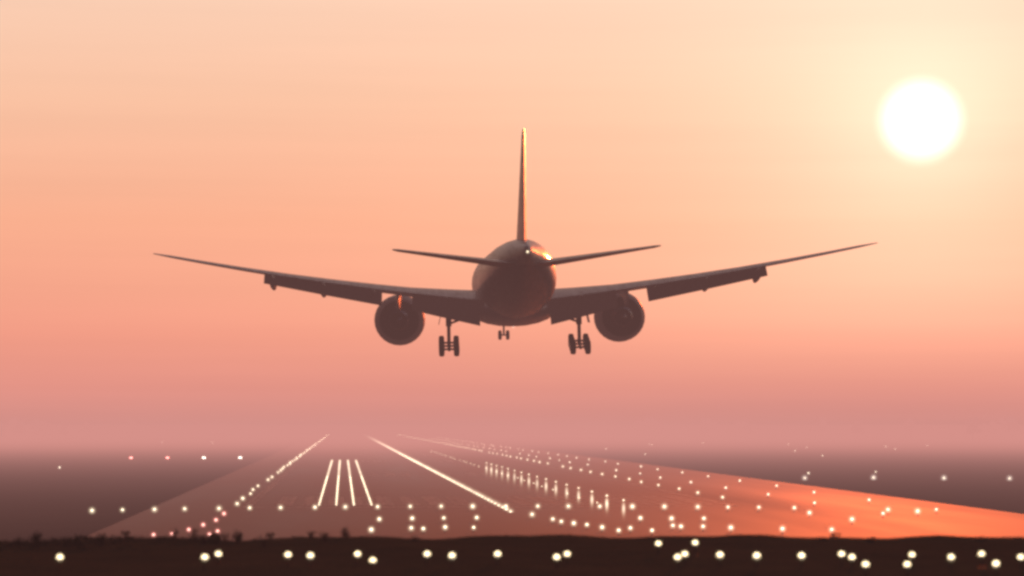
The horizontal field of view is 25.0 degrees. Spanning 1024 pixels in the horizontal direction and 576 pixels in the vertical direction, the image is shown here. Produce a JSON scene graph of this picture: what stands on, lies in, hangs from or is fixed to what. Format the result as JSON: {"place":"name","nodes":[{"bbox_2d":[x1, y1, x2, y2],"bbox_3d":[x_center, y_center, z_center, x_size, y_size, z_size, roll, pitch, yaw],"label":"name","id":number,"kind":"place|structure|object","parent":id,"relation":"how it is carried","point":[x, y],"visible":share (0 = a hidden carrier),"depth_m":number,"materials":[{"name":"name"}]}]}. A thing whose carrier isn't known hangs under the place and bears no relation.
{"place":"outdoors","nodes":[
{"label":"outdoors","id":0,"kind":"place"},
{"bbox_2d":[0,425,1023,541],"bbox_3d":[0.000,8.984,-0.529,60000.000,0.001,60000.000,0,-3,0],"label":"ground","id":1,"kind":"structure","parent":0,"point":[104,477],"depth_m":621.54,"materials":[{"name":"brown plant"}]},
{"bbox_2d":[0,534,1023,575],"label":"ground","id":2,"kind":"structure","parent":0,"point":[394,556],"depth_m":31.28,"materials":[{"name":"brown plant"}]},
{"bbox_2d":[0,527,1021,575],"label":"grass tufts","id":3,"kind":"object","parent":2,"relation":"on","point":[214,539],"visible":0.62,"depth_m":35.20,"materials":[{"name":"brown"}]},
{"bbox_2d":[57,540,1023,575],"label":"runway lights","id":4,"kind":"object","parent":2,"relation":"on","point":[677,559],"visible":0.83,"depth_m":29.05,"materials":[{"name":"white"}]},
{"bbox_2d":[0,0,1023,424],"label":"sky","id":5,"kind":"structure","parent":0,"point":[313,138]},
{"bbox_2d":[153,129,876,356],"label":"airplane","id":6,"kind":"object","parent":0,"point":[513,282],"visible":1,"depth_m":214.93,"materials":[{"name":"paint"}]},
{"bbox_2d":[87,429,1023,540],"bbox_3d":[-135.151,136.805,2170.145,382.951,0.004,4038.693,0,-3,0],"label":"runway pavement","id":7,"kind":"structure","parent":0,"point":[397,480],"depth_m":265.12,"materials":[{"name":"grey asphalt"}]},
{"bbox_2d":[153,513,224,536],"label":"runway lights","id":8,"kind":"object","parent":7,"relation":"on","point":[202,525],"visible":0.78,"depth_m":188.36,"materials":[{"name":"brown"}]},
{"bbox_2d":[59,434,1009,534],"bbox_3d":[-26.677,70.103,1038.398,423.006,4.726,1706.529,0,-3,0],"label":"runway light fixtures","id":9,"kind":"object","parent":7,"relation":"on","point":[782,529],"visible":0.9,"depth_m":241.57,"materials":[{"name":"white"}]}
]}

